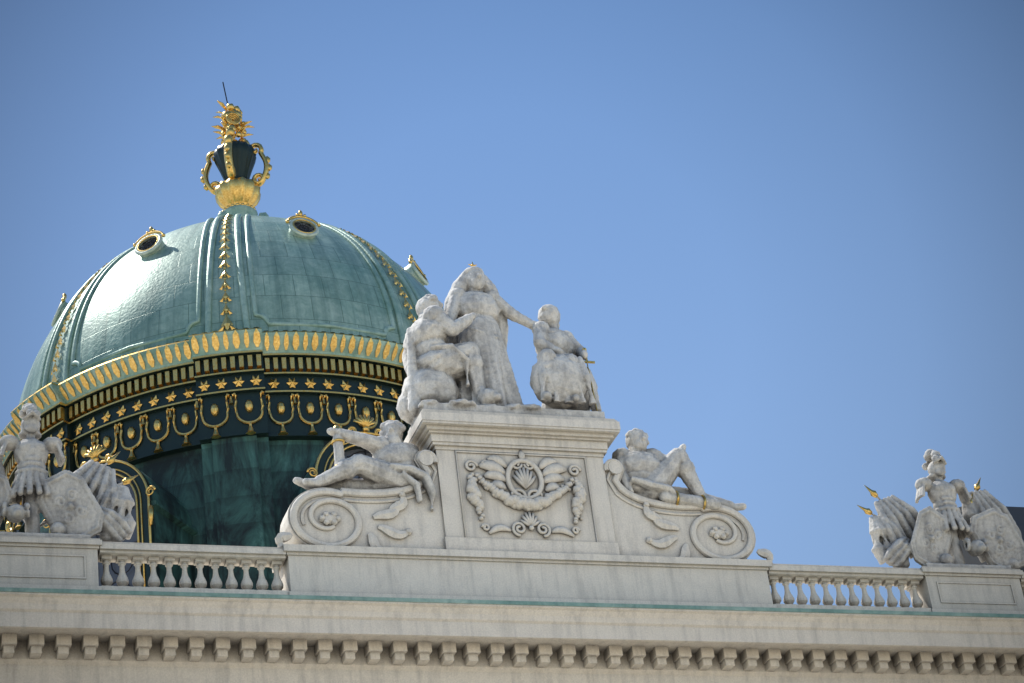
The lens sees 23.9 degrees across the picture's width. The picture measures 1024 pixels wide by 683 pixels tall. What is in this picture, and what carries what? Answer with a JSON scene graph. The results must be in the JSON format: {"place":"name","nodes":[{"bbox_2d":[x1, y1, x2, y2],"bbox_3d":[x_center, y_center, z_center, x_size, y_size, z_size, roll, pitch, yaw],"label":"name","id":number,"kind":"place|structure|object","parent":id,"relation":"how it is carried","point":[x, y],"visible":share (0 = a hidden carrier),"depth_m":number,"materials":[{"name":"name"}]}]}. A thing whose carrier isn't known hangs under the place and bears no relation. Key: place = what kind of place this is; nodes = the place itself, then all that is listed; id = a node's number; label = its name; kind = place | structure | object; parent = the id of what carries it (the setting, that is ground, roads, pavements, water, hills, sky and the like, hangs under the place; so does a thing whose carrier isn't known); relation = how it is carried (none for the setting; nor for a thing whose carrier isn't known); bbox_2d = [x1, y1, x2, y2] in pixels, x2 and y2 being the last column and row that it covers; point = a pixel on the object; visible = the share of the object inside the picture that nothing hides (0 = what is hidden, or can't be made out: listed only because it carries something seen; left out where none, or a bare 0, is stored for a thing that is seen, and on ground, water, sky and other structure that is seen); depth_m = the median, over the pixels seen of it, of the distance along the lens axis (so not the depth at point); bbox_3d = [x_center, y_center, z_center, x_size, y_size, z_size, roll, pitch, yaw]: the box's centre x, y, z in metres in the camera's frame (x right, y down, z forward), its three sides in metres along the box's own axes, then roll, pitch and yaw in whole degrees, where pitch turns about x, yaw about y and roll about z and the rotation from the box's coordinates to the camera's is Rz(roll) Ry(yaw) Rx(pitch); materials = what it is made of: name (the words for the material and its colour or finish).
{"place":"outdoors","nodes":[
{"label":"outdoors","id":0,"kind":"place"},
{"bbox_2d":[0,592,1023,682],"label":"cornice","id":1,"kind":"structure","parent":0,"point":[72,638],"depth_m":58.67,"materials":[{"name":"stone"}]},
{"bbox_2d":[0,535,101,589],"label":"pedestal","id":2,"kind":"object","parent":1,"relation":"on","point":[48,562],"visible":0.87,"depth_m":57.08,"materials":[{"name":"stone"}]},
{"bbox_2d":[0,403,135,541],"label":"trophy","id":3,"kind":"object","parent":2,"relation":"on","point":[91,498],"visible":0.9,"depth_m":58.41,"materials":[{"name":"stone"}]},
{"bbox_2d":[106,452,137,484],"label":"gilded spear tips","id":4,"kind":"object","parent":3,"relation":"attached to","point":[111,460],"visible":1,"depth_m":59.80,"materials":[{"name":"gold metal"}]},
{"bbox_2d":[39,435,329,589],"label":"dome drum","id":5,"kind":"object","parent":1,"relation":"on","point":[237,491],"visible":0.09,"depth_m":75.78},
{"bbox_2d":[0,328,410,532],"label":"dome cornice","id":6,"kind":"structure","parent":5,"relation":"on","point":[265,425],"depth_m":77.70,"materials":[{"name":"black metal"}]},
{"bbox_2d":[0,327,406,531],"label":"gilt dome cornice","id":7,"kind":"structure","parent":6,"relation":"attached to","point":[55,417],"depth_m":77.85,"materials":[{"name":"gold metal"}]},
{"bbox_2d":[19,216,443,403],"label":"dome","id":8,"kind":"structure","parent":6,"relation":"on","point":[325,275],"depth_m":80.76,"materials":[{"name":"teal metal"}]},
{"bbox_2d":[36,213,419,390],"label":"dome ribs","id":9,"kind":"object","parent":8,"relation":"attached to","point":[358,245],"visible":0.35,"depth_m":81.30,"materials":[{"name":"teal metal"}]},
{"bbox_2d":[51,214,415,381],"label":"dome gilt chains","id":10,"kind":"object","parent":9,"relation":"attached to","point":[227,323],"visible":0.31,"depth_m":81.80,"materials":[{"name":"gold metal"}]},
{"bbox_2d":[51,210,428,326],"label":"oculus frames","id":11,"kind":"structure","parent":8,"relation":"attached to","point":[411,269],"depth_m":83.19,"materials":[{"name":"metal"}]},
{"bbox_2d":[139,221,311,249],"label":"oculus grilles","id":12,"kind":"object","parent":11,"relation":"in","point":[152,242],"visible":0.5,"depth_m":83.03,"materials":[{"name":"black metal"}]},
{"bbox_2d":[139,222,313,249],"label":"oculus glass","id":13,"kind":"object","parent":11,"relation":"in","point":[312,228],"visible":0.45,"depth_m":83.19,"materials":[{"name":"black glass"}]},
{"bbox_2d":[224,204,257,217],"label":"finial base","id":14,"kind":"object","parent":8,"relation":"on","point":[242,210],"visible":0.2,"depth_m":90.57,"materials":[{"name":"teal metal"}]},
{"bbox_2d":[201,101,271,210],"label":"crown finial","id":15,"kind":"object","parent":14,"relation":"on","point":[232,190],"visible":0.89,"depth_m":91.70,"materials":[{"name":"gold metal"}]},
{"bbox_2d":[214,140,255,180],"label":"finial vase","id":16,"kind":"object","parent":15,"relation":"attached to","point":[244,157],"visible":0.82,"depth_m":91.86,"materials":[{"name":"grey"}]},
{"bbox_2d":[42,414,380,586],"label":"window surround","id":17,"kind":"object","parent":5,"relation":"on","point":[96,451],"visible":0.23,"depth_m":73.98,"materials":[{"name":"gold metal"}]},
{"bbox_2d":[138,457,317,587],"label":"dormer bodies","id":18,"kind":"object","parent":5,"relation":"attached to","point":[172,522],"visible":0.15,"depth_m":74.11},
{"bbox_2d":[101,441,363,586],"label":"dormer frames","id":19,"kind":"structure","parent":18,"relation":"attached to","point":[329,450],"depth_m":73.65,"materials":[{"name":"gold metal"}]},
{"bbox_2d":[98,541,288,594],"bbox_3d":[-7.709,5.709,58.385,4.550,1.500,0.680,4,-32,-19],"label":"balustrade","id":20,"kind":"object","parent":1,"relation":"on","point":[184,556],"visible":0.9,"depth_m":58.34,"materials":[{"name":"stone"}]},
{"bbox_2d":[0,587,1023,617],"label":"cornice flashing","id":21,"kind":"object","parent":1,"relation":"on","point":[199,594],"visible":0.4,"depth_m":58.64,"materials":[{"name":"teal metal"}]},
{"bbox_2d":[272,409,776,607],"bbox_3d":[0.266,4.667,62.420,13.120,5.450,1.880,4,-32,-19],"label":"pedestal","id":22,"kind":"object","parent":1,"relation":"on","point":[488,566],"visible":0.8,"depth_m":61.82,"materials":[{"name":"stone"}]},
{"bbox_2d":[275,450,444,548],"bbox_3d":[-3.986,4.153,61.005,4.431,3.026,0.977,4,-32,-19],"label":"scroll ornament","id":23,"kind":"object","parent":22,"relation":"on","point":[398,517],"visible":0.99,"depth_m":60.50,"materials":[{"name":"stone"}]},
{"bbox_2d":[293,420,436,511],"bbox_3d":[-3.819,3.184,61.623,3.682,2.769,1.268,4,-32,-19],"label":"reclining statue","id":24,"kind":"object","parent":23,"relation":"on","point":[390,463],"visible":0.91,"depth_m":61.30,"materials":[{"name":"stone"}]},
{"bbox_2d":[331,425,344,464],"bbox_3d":[-4.414,2.675,61.454,0.367,1.258,0.357,4,-32,-19],"label":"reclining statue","id":25,"kind":"object","parent":24,"relation":"attached to","point":[337,439],"visible":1,"depth_m":61.44,"materials":[{"name":"gold metal"}]},
{"bbox_2d":[396,266,604,432],"bbox_3d":[-0.448,0.143,65.011,5.649,5.198,2.056,4,-32,-19],"label":"statue group","id":26,"kind":"object","parent":22,"relation":"on","point":[455,356],"visible":0.84,"depth_m":64.04,"materials":[{"name":"stone"}]},
{"bbox_2d":[468,262,597,410],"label":"gilt statue group","id":27,"kind":"object","parent":26,"relation":"on","point":[585,360],"visible":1,"depth_m":65.14,"materials":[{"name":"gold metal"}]},
{"bbox_2d":[455,450,597,542],"bbox_3d":[0.381,3.946,62.218,3.595,2.648,0.316,4,-32,-19],"label":"relief carving","id":28,"kind":"object","parent":22,"relation":"attached to","point":[494,466],"visible":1,"depth_m":62.23},
{"bbox_2d":[604,459,772,563],"bbox_3d":[4.517,4.691,63.927,4.431,3.026,0.977,4,-32,-19],"label":"scroll ornament","id":29,"kind":"object","parent":22,"relation":"attached to","point":[644,526],"visible":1,"depth_m":63.29,"materials":[{"name":"stone"}]},
{"bbox_2d":[612,428,746,510],"bbox_3d":[4.391,3.514,64.577,3.726,2.540,1.246,4,-32,-19],"label":"reclining statue","id":30,"kind":"object","parent":29,"relation":"on","point":[652,473],"visible":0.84,"depth_m":64.03,"materials":[{"name":"stone"}]},
{"bbox_2d":[675,490,705,509],"bbox_3d":[4.672,4.199,63.786,0.819,0.523,0.442,4,-32,-19],"label":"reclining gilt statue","id":31,"kind":"object","parent":29,"relation":"on","point":[678,499],"visible":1,"depth_m":63.64,"materials":[{"name":"gold metal"}]},
{"bbox_2d":[767,564,931,611],"bbox_3d":[8.859,6.758,64.079,4.550,1.500,0.680,4,-32,-19],"label":"balustrade","id":32,"kind":"object","parent":1,"relation":"on","point":[824,576],"visible":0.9,"depth_m":64.04,"materials":[{"name":"stone"}]},
{"bbox_2d":[904,566,1023,613],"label":"pedestal","id":33,"kind":"object","parent":1,"relation":"on","point":[969,590],"visible":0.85,"depth_m":65.10,"materials":[{"name":"stone"}]},
{"bbox_2d":[869,449,1023,568],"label":"trophy","id":34,"kind":"object","parent":33,"relation":"on","point":[901,532],"visible":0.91,"depth_m":66.32,"materials":[{"name":"stone"}]},
{"bbox_2d":[857,477,980,514],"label":"gilded spear tips","id":35,"kind":"object","parent":34,"relation":"attached to","point":[874,494],"visible":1,"depth_m":66.71,"materials":[{"name":"gold metal"}]},
{"bbox_2d":[948,506,1023,571],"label":"roof","id":36,"kind":"structure","parent":1,"relation":"on","point":[1017,513],"depth_m":70.60,"materials":[{"name":"grey stone"}]},
{"bbox_2d":[1019,572,1023,595],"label":"balustrade","id":37,"kind":"object","parent":1,"relation":"on","point":[1021,579],"visible":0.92,"depth_m":65.91,"materials":[{"name":"stone"}]},
{"bbox_2d":[0,0,1023,606],"label":"sky","id":38,"kind":"structure","parent":0,"point":[783,240],"materials":[{"name":"blue"}]}
]}

